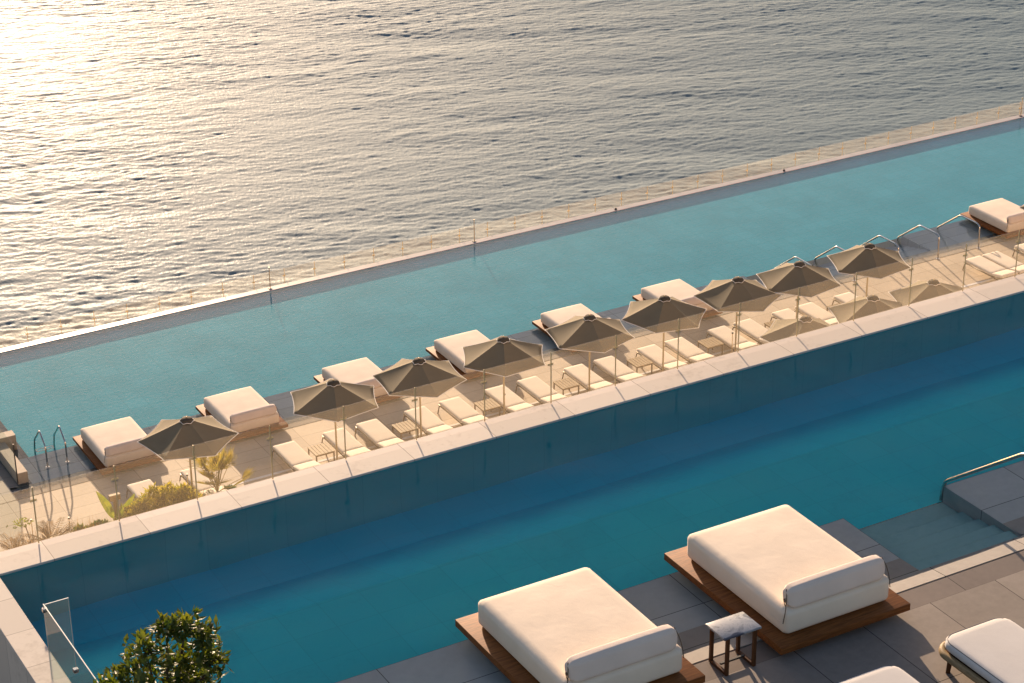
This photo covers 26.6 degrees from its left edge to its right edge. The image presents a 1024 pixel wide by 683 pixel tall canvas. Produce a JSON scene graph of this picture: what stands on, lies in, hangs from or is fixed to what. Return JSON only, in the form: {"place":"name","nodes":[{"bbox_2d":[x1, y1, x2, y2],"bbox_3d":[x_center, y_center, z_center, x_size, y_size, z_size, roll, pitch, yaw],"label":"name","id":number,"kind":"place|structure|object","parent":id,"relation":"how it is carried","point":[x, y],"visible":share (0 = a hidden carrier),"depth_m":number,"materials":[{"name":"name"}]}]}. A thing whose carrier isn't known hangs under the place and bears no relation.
{"place":"outdoors","nodes":[
{"label":"outdoors","id":0,"kind":"place"},
{"bbox_2d":[0,476,17,503],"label":"end paving","id":1,"kind":"structure","parent":0,"point":[7,495],"depth_m":58.69,"materials":[{"name":"stone"}]},
{"bbox_2d":[0,463,17,489],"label":"pool end ledge","id":2,"kind":"object","parent":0,"point":[11,484],"visible":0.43,"depth_m":59.58,"materials":[{"name":"stone"}]},
{"bbox_2d":[0,430,16,449],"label":"wall","id":3,"kind":"structure","parent":2,"relation":"on","point":[8,438],"depth_m":60.91,"materials":[{"name":"stone"}]},
{"bbox_2d":[0,442,28,483],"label":"wall","id":4,"kind":"structure","parent":2,"relation":"on","point":[14,466],"depth_m":59.64,"materials":[{"name":"stone"}]},
{"bbox_2d":[11,489,20,494],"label":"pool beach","id":5,"kind":"structure","parent":0,"point":[15,491],"depth_m":58.90,"materials":[{"name":"stone"}]},
{"bbox_2d":[0,578,70,682],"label":"pool wall","id":6,"kind":"structure","parent":0,"point":[24,655],"depth_m":27.04,"materials":[{"name":"stone"}]},
{"bbox_2d":[41,598,98,682],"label":"glass screen","id":7,"kind":"object","parent":6,"relation":"on","point":[44,611],"visible":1,"depth_m":25.72,"materials":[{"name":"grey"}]},
{"bbox_2d":[93,605,233,682],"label":"tree","id":8,"kind":"object","parent":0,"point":[181,627],"visible":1,"depth_m":23.35,"materials":[{"name":"green plant"}]},
{"bbox_2d":[199,488,214,495],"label":"flowering shrub","id":9,"kind":"object","parent":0,"point":[209,490],"visible":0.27,"depth_m":57.69,"materials":[{"name":"white plant"}]},
{"bbox_2d":[0,0,1023,348],"bbox_3d":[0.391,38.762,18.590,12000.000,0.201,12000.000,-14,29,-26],"label":"sea","id":10,"kind":"structure","parent":0,"point":[172,154],"depth_m":127.17,"materials":[{"name":"grey liquid"}]},
{"bbox_2d":[0,292,1023,682],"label":"pool water","id":11,"kind":"structure","parent":0,"point":[864,446],"depth_m":29.72,"materials":[{"name":"blue liquid"}]},
{"bbox_2d":[0,118,1023,493],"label":"pool water","id":12,"kind":"structure","parent":0,"point":[274,348],"depth_m":70.84,"materials":[{"name":"teal liquid"}]},
{"bbox_2d":[0,236,1023,551],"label":"deck","id":13,"kind":"structure","parent":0,"point":[78,504],"depth_m":62.84,"materials":[{"name":"stone"}]},
{"bbox_2d":[126,479,169,506],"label":"sun lounger","id":14,"kind":"object","parent":13,"relation":"on","point":[137,488],"visible":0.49,"depth_m":58.22,"materials":[{"name":"white fabric"}]},
{"bbox_2d":[163,481,182,489],"bbox_3d":[-9.020,4.123,58.165,0.587,0.425,0.580,-14,29,-26],"label":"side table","id":15,"kind":"object","parent":13,"relation":"on","point":[179,483],"visible":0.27,"depth_m":58.29,"materials":[{"name":"brown wood"}]},
{"bbox_2d":[179,466,226,495],"bbox_3d":[-8.314,3.930,58.493,0.778,0.486,1.922,-14,29,-26],"label":"sun lounger","id":16,"kind":"object","parent":13,"relation":"on","point":[200,478],"visible":0.52,"depth_m":58.53,"materials":[{"name":"fabric"}]},
{"bbox_2d":[272,441,320,471],"bbox_3d":[-5.924,3.313,59.728,0.778,0.486,1.922,-14,29,-26],"label":"sun lounger","id":17,"kind":"object","parent":13,"relation":"on","point":[294,456],"visible":0.81,"depth_m":59.71,"materials":[{"name":"fabric"}]},
{"bbox_2d":[307,442,334,461],"bbox_3d":[-5.296,3.172,60.070,0.587,0.425,0.580,-14,29,-26],"label":"side table","id":18,"kind":"object","parent":13,"relation":"on","point":[321,449],"visible":0.96,"depth_m":59.95,"materials":[{"name":"brown wood"}]},
{"bbox_2d":[290,378,378,459],"bbox_3d":[-4.827,2.294,59.110,2.660,2.830,2.305,-20,32,-34],"label":"parasol","id":19,"kind":"object","parent":13,"relation":"on","point":[328,399],"visible":0.91,"depth_m":58.31,"materials":[{"name":"brown fabric"}]},
{"bbox_2d":[321,428,370,457],"bbox_3d":[-4.596,2.974,60.408,0.778,0.486,1.922,-14,29,-26],"label":"sun lounger","id":20,"kind":"object","parent":13,"relation":"on","point":[354,446],"visible":0.74,"depth_m":60.37,"materials":[{"name":"fabric"}]},
{"bbox_2d":[354,419,404,448],"bbox_3d":[-3.690,2.737,60.883,0.778,0.486,1.922,-14,29,-26],"label":"sun lounger","id":21,"kind":"object","parent":13,"relation":"on","point":[378,433],"visible":0.78,"depth_m":60.84,"materials":[{"name":"fabric"}]},
{"bbox_2d":[391,420,418,439],"bbox_3d":[-3.021,2.591,61.234,0.587,0.425,0.580,-14,29,-26],"label":"side table","id":22,"kind":"object","parent":13,"relation":"on","point":[407,426],"visible":0.92,"depth_m":61.13,"materials":[{"name":"brown wood"}]},
{"bbox_2d":[372,357,466,436],"bbox_3d":[-2.561,1.716,60.269,2.305,2.830,2.660,17,31,32],"label":"parasol","id":23,"kind":"object","parent":13,"relation":"on","point":[425,378],"visible":0.96,"depth_m":59.50,"materials":[{"name":"brown fabric"}]},
{"bbox_2d":[403,406,452,435],"bbox_3d":[-2.353,2.396,61.567,0.778,0.486,1.922,-14,29,-26],"label":"sun lounger","id":24,"kind":"object","parent":13,"relation":"on","point":[432,423],"visible":0.78,"depth_m":61.51,"materials":[{"name":"fabric"}]},
{"bbox_2d":[437,397,488,425],"bbox_3d":[-1.370,2.138,62.083,0.778,0.486,1.922,-14,29,-26],"label":"sun lounger","id":25,"kind":"object","parent":13,"relation":"on","point":[461,410],"visible":0.74,"depth_m":62.05,"materials":[{"name":"fabric"}]},
{"bbox_2d":[474,398,500,415],"bbox_3d":[-0.712,2.002,62.415,0.587,0.425,0.580,-14,29,-26],"label":"side table","id":26,"kind":"object","parent":13,"relation":"on","point":[491,404],"visible":0.93,"depth_m":62.31,"materials":[{"name":"brown wood"}]},
{"bbox_2d":[462,336,544,414],"bbox_3d":[-0.235,1.121,61.459,2.660,2.830,2.305,-16,30,-29],"label":"parasol","id":27,"kind":"object","parent":13,"relation":"on","point":[504,356],"visible":0.96,"depth_m":60.63,"materials":[{"name":"brown fabric"}]},
{"bbox_2d":[483,385,533,412],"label":"sun lounger","id":28,"kind":"object","parent":13,"relation":"on","point":[514,402],"visible":0.73,"depth_m":62.70,"materials":[{"name":"fabric"}]},
{"bbox_2d":[0,273,1023,575],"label":"pool wall","id":29,"kind":"structure","parent":13,"relation":"on","point":[16,559],"depth_m":31.92,"materials":[{"name":"stone"}]},
{"bbox_2d":[30,230,1019,542],"bbox_3d":[1.086,0.419,32.787,19.608,0.870,0.042,-14,29,-26],"label":"glass balustrade","id":30,"kind":"object","parent":29,"relation":"on","point":[550,364],"visible":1,"depth_m":32.40,"materials":[{"name":"clear glass"}]},
{"bbox_2d":[15,234,1023,499],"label":"wet edge","id":31,"kind":"object","parent":13,"relation":"attached to","point":[295,424],"visible":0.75,"depth_m":63.70,"materials":[{"name":"stone"}]},
{"bbox_2d":[515,376,566,403],"bbox_3d":[0.890,1.555,63.251,0.778,0.486,1.922,-14,29,-26],"label":"sun lounger","id":32,"kind":"object","parent":13,"relation":"on","point":[537,387],"visible":0.8,"depth_m":63.21,"materials":[{"name":"fabric"}]},
{"bbox_2d":[553,377,579,394],"bbox_3d":[1.597,1.412,63.596,0.587,0.425,0.580,-14,29,-26],"label":"side table","id":33,"kind":"object","parent":13,"relation":"on","point":[569,383],"visible":0.98,"depth_m":63.48,"materials":[{"name":"brown wood"}]},
{"bbox_2d":[562,364,614,390],"bbox_3d":[2.279,1.200,63.962,0.778,0.486,1.922,-14,29,-26],"label":"sun lounger","id":34,"kind":"object","parent":13,"relation":"on","point":[579,373],"visible":0.82,"depth_m":63.94,"materials":[{"name":"fabric"}]},
{"bbox_2d":[545,314,634,391],"bbox_3d":[2.248,0.487,62.729,2.305,2.830,2.660,22,33,38],"label":"parasol","id":35,"kind":"object","parent":13,"relation":"on","point":[589,333],"visible":0.94,"depth_m":61.94,"materials":[{"name":"brown fabric"}]},
{"bbox_2d":[232,277,998,484],"bbox_3d":[25.422,-4.501,75.966,76.400,0.056,0.100,-14,29,-26],"label":"drain strip","id":36,"kind":"object","parent":13,"relation":"on","point":[267,475],"visible":0.19,"depth_m":62.60,"materials":[{"name":"beige stone"}]},
{"bbox_2d":[592,356,643,382],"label":"sun lounger","id":37,"kind":"object","parent":13,"relation":"on","point":[624,373],"visible":0.84,"depth_m":64.39,"materials":[{"name":"fabric"}]},
{"bbox_2d":[626,355,652,374],"bbox_3d":[3.829,0.782,64.862,0.587,0.425,0.580,-14,29,-26],"label":"side table","id":38,"kind":"object","parent":13,"relation":"on","point":[642,361],"visible":0.98,"depth_m":64.75,"materials":[{"name":"brown wood"}]},
{"bbox_2d":[635,344,687,370],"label":"sun lounger","id":39,"kind":"object","parent":13,"relation":"on","point":[653,353],"visible":0.8,"depth_m":65.06,"materials":[{"name":"fabric"}]},
{"bbox_2d":[622,295,706,371],"bbox_3d":[4.480,-0.083,63.870,2.305,2.830,2.660,6,26,13],"label":"parasol","id":40,"kind":"object","parent":13,"relation":"on","point":[663,314],"visible":0.96,"depth_m":63.08,"materials":[{"name":"brown fabric"}]},
{"bbox_2d":[664,337,715,363],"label":"sun lounger","id":41,"kind":"object","parent":13,"relation":"on","point":[689,351],"visible":0.84,"depth_m":65.47,"materials":[{"name":"fabric"}]},
{"bbox_2d":[697,337,722,355],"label":"side table","id":42,"kind":"object","parent":13,"relation":"on","point":[710,343],"visible":0.97,"depth_m":65.89,"materials":[{"name":"brown wood"}]},
{"bbox_2d":[706,326,758,350],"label":"sun lounger","id":43,"kind":"object","parent":13,"relation":"on","point":[723,334],"visible":0.79,"depth_m":66.26,"materials":[{"name":"fabric"}]},
{"bbox_2d":[693,276,781,351],"bbox_3d":[6.754,-0.663,65.034,2.305,2.830,2.660,14,29,27],"label":"parasol","id":44,"kind":"object","parent":13,"relation":"on","point":[728,295],"visible":0.94,"depth_m":64.26,"materials":[{"name":"brown fabric"}]},
{"bbox_2d":[732,319,768,344],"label":"sun lounger","id":45,"kind":"object","parent":13,"relation":"on","point":[753,329],"visible":0.49,"depth_m":66.83,"materials":[{"name":"fabric"}]},
{"bbox_2d":[764,319,779,327],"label":"side table","id":46,"kind":"object","parent":13,"relation":"on","point":[768,324],"visible":0.27,"depth_m":67.08,"materials":[{"name":"brown wood"}]},
{"bbox_2d":[770,308,801,320],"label":"sun lounger","id":47,"kind":"object","parent":13,"relation":"on","point":[787,313],"visible":0.27,"depth_m":67.75,"materials":[{"name":"fabric"}]},
{"bbox_2d":[775,256,810,267],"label":"handrail","id":48,"kind":"object","parent":13,"relation":"attached to","point":[793,258],"visible":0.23,"depth_m":70.69,"materials":[{"name":"silver metal"}]},
{"bbox_2d":[759,316,831,341],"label":"parasol","id":49,"kind":"object","parent":13,"relation":"on","point":[778,329],"visible":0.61,"depth_m":61.92,"materials":[{"name":"beige fabric"}]},
{"bbox_2d":[756,261,841,318],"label":"parasol","id":50,"kind":"object","parent":13,"relation":"on","point":[810,281],"visible":0.93,"depth_m":65.22,"materials":[{"name":"brown fabric"}]},
{"bbox_2d":[794,302,837,324],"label":"sun lounger","id":51,"kind":"object","parent":13,"relation":"on","point":[811,310],"visible":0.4,"depth_m":67.85,"materials":[{"name":"fabric"}]},
{"bbox_2d":[814,246,855,281],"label":"handrail","id":52,"kind":"object","parent":13,"relation":"attached to","point":[853,280],"visible":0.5,"depth_m":71.53,"materials":[{"name":"silver metal"}]},
{"bbox_2d":[832,292,857,304],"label":"sun lounger","id":53,"kind":"object","parent":13,"relation":"on","point":[845,297],"visible":0.2,"depth_m":68.92,"materials":[{"name":"fabric"}]},
{"bbox_2d":[828,295,901,323],"bbox_3d":[10.563,-0.087,63.752,2.660,2.830,2.305,-19,31,-33],"label":"parasol","id":54,"kind":"object","parent":13,"relation":"on","point":[864,306],"visible":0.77,"depth_m":63.13,"materials":[{"name":"beige fabric"}]},
{"bbox_2d":[827,243,910,296],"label":"parasol","id":55,"kind":"object","parent":13,"relation":"on","point":[869,260],"visible":0.93,"depth_m":66.40,"materials":[{"name":"brown fabric"}]},
{"bbox_2d":[862,235,898,250],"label":"handrail","id":56,"kind":"object","parent":13,"relation":"attached to","point":[884,238],"visible":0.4,"depth_m":72.05,"materials":[{"name":"silver metal"}]},
{"bbox_2d":[897,225,939,259],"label":"handrail","id":57,"kind":"object","parent":13,"relation":"attached to","point":[937,258],"visible":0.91,"depth_m":72.54,"materials":[{"name":"silver metal"}]},
{"bbox_2d":[888,279,961,305],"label":"parasol","id":58,"kind":"object","parent":13,"relation":"on","point":[926,290],"visible":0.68,"depth_m":64.13,"materials":[{"name":"beige fabric"}]},
{"bbox_2d":[937,215,979,248],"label":"handrail","id":59,"kind":"object","parent":13,"relation":"attached to","point":[968,219],"visible":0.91,"depth_m":73.39,"materials":[{"name":"silver metal"}]},
{"bbox_2d":[962,256,1017,279],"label":"sun lounger","id":60,"kind":"object","parent":13,"relation":"on","point":[993,269],"visible":0.91,"depth_m":70.89,"materials":[{"name":"fabric"}]},
{"bbox_2d":[982,251,1023,273],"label":"sun lounger","id":61,"kind":"object","parent":13,"relation":"on","point":[1003,260],"visible":0.94,"depth_m":71.34,"materials":[{"name":"fabric"}]},
{"bbox_2d":[1012,243,1023,255],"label":"sun lounger","id":62,"kind":"object","parent":13,"relation":"on","point":[1020,247],"visible":0.89,"depth_m":72.44,"materials":[{"name":"fabric"}]},
{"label":"planting bed","id":63,"kind":"structure","parent":13,"relation":"on","visible":0},
{"bbox_2d":[0,532,37,549],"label":"dry fern","id":64,"kind":"object","parent":63,"relation":"on","point":[18,539],"visible":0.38,"depth_m":55.60,"materials":[{"name":"brown plant"}]},
{"bbox_2d":[6,517,32,543],"bbox_3d":[-12.566,5.050,55.454,0.388,1.164,0.682,18,31,34],"label":"wild plant","id":65,"kind":"object","parent":63,"relation":"on","point":[22,524],"visible":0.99,"depth_m":55.29,"materials":[{"name":"green plant"}]},
{"bbox_2d":[24,517,74,541],"bbox_3d":[-11.897,5.029,55.917,1.431,0.698,1.053,-14,29,-26],"label":"dry fern","id":66,"kind":"object","parent":63,"relation":"on","point":[43,530],"visible":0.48,"depth_m":55.99,"materials":[{"name":"brown plant"}]},
{"bbox_2d":[71,522,89,531],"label":"shrub","id":67,"kind":"object","parent":63,"relation":"on","point":[81,527],"visible":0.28,"depth_m":56.34,"materials":[{"name":"green plant"}]},
{"bbox_2d":[89,518,111,527],"bbox_3d":[-10.751,4.846,56.612,0.852,0.512,0.603,-14,29,-26],"label":"shrub","id":68,"kind":"object","parent":63,"relation":"on","point":[98,522],"visible":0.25,"depth_m":56.52,"materials":[{"name":"green plant"}]},
{"bbox_2d":[7,484,203,549],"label":"dry grass","id":69,"kind":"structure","parent":63,"relation":"on","point":[19,545],"depth_m":55.93,"materials":[{"name":"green plant"}]},
{"bbox_2d":[108,492,120,518],"bbox_3d":[-10.422,4.450,56.872,0.300,0.980,0.120,-14,29,-26],"label":"wooden post","id":70,"kind":"object","parent":63,"relation":"on","point":[111,497],"visible":0.71,"depth_m":56.70,"materials":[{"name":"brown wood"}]},
{"bbox_2d":[96,491,134,520],"bbox_3d":[-10.293,4.377,56.467,1.112,1.460,0.155,-21,32,-36],"label":"banana plant","id":71,"kind":"object","parent":63,"relation":"on","point":[107,506],"visible":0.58,"depth_m":56.35,"materials":[{"name":"green plant"}]},
{"bbox_2d":[114,498,151,519],"bbox_3d":[-9.966,4.533,56.765,1.140,0.925,0.972,-14,29,-26],"label":"shrub","id":72,"kind":"object","parent":63,"relation":"on","point":[129,511],"visible":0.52,"depth_m":56.64,"materials":[{"name":"green plant"}]},
{"bbox_2d":[134,482,168,512],"bbox_3d":[-9.520,4.295,56.915,1.116,1.213,0.972,-14,29,-26],"label":"shrub","id":73,"kind":"object","parent":63,"relation":"on","point":[149,497],"visible":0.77,"depth_m":56.76,"materials":[{"name":"green plant"}]},
{"bbox_2d":[153,481,189,508],"bbox_3d":[-9.057,4.196,57.156,1.092,1.178,1.012,-14,29,-26],"label":"shrub","id":74,"kind":"object","parent":63,"relation":"on","point":[167,492],"visible":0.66,"depth_m":56.98,"materials":[{"name":"green plant"}]},
{"bbox_2d":[169,482,203,503],"bbox_3d":[-8.646,4.141,57.417,1.152,1.042,0.951,-14,29,-26],"label":"shrub","id":75,"kind":"object","parent":63,"relation":"on","point":[185,490],"visible":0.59,"depth_m":57.22,"materials":[{"name":"green plant"}]},
{"bbox_2d":[137,415,238,491],"bbox_3d":[-8.516,3.237,57.222,2.305,2.830,2.660,9,27,18],"label":"parasol","id":76,"kind":"object","parent":63,"relation":"on","point":[205,436],"visible":0.94,"depth_m":56.46,"materials":[{"name":"brown fabric"}]},
{"bbox_2d":[188,445,255,490],"bbox_3d":[-7.784,3.608,57.649,1.923,1.778,1.955,-14,29,-26],"label":"palm","id":77,"kind":"object","parent":63,"relation":"on","point":[218,462],"visible":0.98,"depth_m":57.49,"materials":[{"name":"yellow plant"}]},
{"bbox_2d":[222,484,236,489],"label":"shrub","id":78,"kind":"object","parent":63,"relation":"on","point":[232,487],"visible":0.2,"depth_m":58.04,"materials":[{"name":"green plant"}]},
{"bbox_2d":[0,114,1023,352],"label":"pool lip","id":79,"kind":"object","parent":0,"point":[219,300],"visible":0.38,"depth_m":74.36,"materials":[{"name":"beige stone"}]},
{"bbox_2d":[26,102,1020,338],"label":"glass balustrade","id":80,"kind":"object","parent":79,"relation":"on","point":[402,248],"visible":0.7,"depth_m":75.66,"materials":[{"name":"clear glass"}]},
{"bbox_2d":[694,551,1023,681],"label":"edge paving","id":81,"kind":"structure","parent":0,"point":[960,582],"depth_m":27.88,"materials":[{"name":"stone"}]},
{"bbox_2d":[704,570,1023,682],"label":"deck","id":82,"kind":"structure","parent":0,"point":[909,642],"depth_m":26.75,"materials":[{"name":"stone"}]},
{"bbox_2d":[706,611,761,675],"bbox_3d":[2.687,3.685,26.291,0.550,0.560,0.400,-14,29,-26],"label":"side table","id":83,"kind":"object","parent":82,"relation":"on","point":[728,628],"visible":1,"depth_m":26.20,"materials":[{"name":"stone"}]},
{"bbox_2d":[837,665,919,682],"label":"lounge chair","id":84,"kind":"object","parent":82,"relation":"on","point":[888,674],"visible":1,"depth_m":25.35,"materials":[{"name":"white fabric"}]},
{"bbox_2d":[939,618,1023,682],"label":"lounge chair","id":85,"kind":"object","parent":82,"relation":"on","point":[990,651],"visible":1,"depth_m":25.86,"materials":[{"name":"white fabric"}]},
{"bbox_2d":[943,452,1023,484],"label":"handrail","id":86,"kind":"object","parent":82,"relation":"attached to","point":[984,467],"visible":0.81,"depth_m":29.55,"materials":[{"name":"silver metal"}]},
{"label":"lower pool shelf","id":87,"kind":"structure","parent":0,"visible":0},
{"bbox_2d":[34,426,68,467],"bbox_3d":[-12.947,3.274,60.725,0.680,2.015,1.235,-14,29,-26],"label":"pool ladder","id":88,"kind":"object","parent":87,"relation":"attached to","point":[66,461],"visible":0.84,"depth_m":60.20,"materials":[{"name":"silver metal"}]},
{"bbox_2d":[73,417,161,474],"bbox_3d":[-11.049,2.801,60.653,1.860,0.862,2.418,-14,29,-26],"label":"daybed","id":89,"kind":"object","parent":87,"relation":"on","point":[105,447],"visible":0.81,"depth_m":60.12,"materials":[{"name":"fabric"}]},
{"bbox_2d":[195,386,287,441],"bbox_3d":[-7.811,1.974,62.309,1.860,0.862,2.418,-14,29,-26],"label":"daybed","id":90,"kind":"object","parent":87,"relation":"on","point":[247,412],"visible":0.97,"depth_m":61.78,"materials":[{"name":"fabric"}]},
{"bbox_2d":[313,357,403,403],"bbox_3d":[-4.529,1.136,63.988,1.860,0.862,2.418,-14,29,-26],"label":"daybed","id":91,"kind":"object","parent":87,"relation":"on","point":[362,371],"visible":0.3,"depth_m":63.98,"materials":[{"name":"fabric"}]},
{"bbox_2d":[426,330,488,379],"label":"daybed","id":92,"kind":"object","parent":87,"relation":"on","point":[449,348],"visible":0.34,"depth_m":65.67,"materials":[{"name":"fabric"}]},
{"bbox_2d":[532,304,610,352],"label":"daybed","id":93,"kind":"object","parent":87,"relation":"on","point":[550,319],"visible":0.26,"depth_m":67.59,"materials":[{"name":"fabric"}]},
{"bbox_2d":[632,279,722,317],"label":"daybed","id":94,"kind":"object","parent":87,"relation":"on","point":[681,290],"visible":0.38,"depth_m":69.03,"materials":[{"name":"fabric"}]},
{"bbox_2d":[960,198,1023,238],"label":"daybed","id":95,"kind":"object","parent":87,"relation":"on","point":[1002,217],"visible":1,"depth_m":74.69,"materials":[{"name":"fabric"}]},
{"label":"pool basin side","id":96,"kind":"structure","parent":0,"visible":0},
{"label":"pool shelf","id":97,"kind":"structure","parent":96,"relation":"attached to","visible":0},
{"bbox_2d":[455,567,704,682],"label":"daybed","id":98,"kind":"object","parent":97,"relation":"on","point":[585,625],"visible":1,"depth_m":26.05,"materials":[{"name":"fabric"}]},
{"bbox_2d":[664,505,909,654],"bbox_3d":[3.508,2.883,27.730,2.000,0.927,2.600,-14,29,-26],"label":"daybed","id":99,"kind":"object","parent":97,"relation":"on","point":[787,578],"visible":1,"depth_m":27.21,"materials":[{"name":"white fabric"}]},
{"bbox_2d":[682,537,1023,664],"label":"wet edge","id":100,"kind":"object","parent":97,"relation":"on","point":[697,656],"visible":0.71,"depth_m":28.22,"materials":[{"name":"stone"}]}
]}

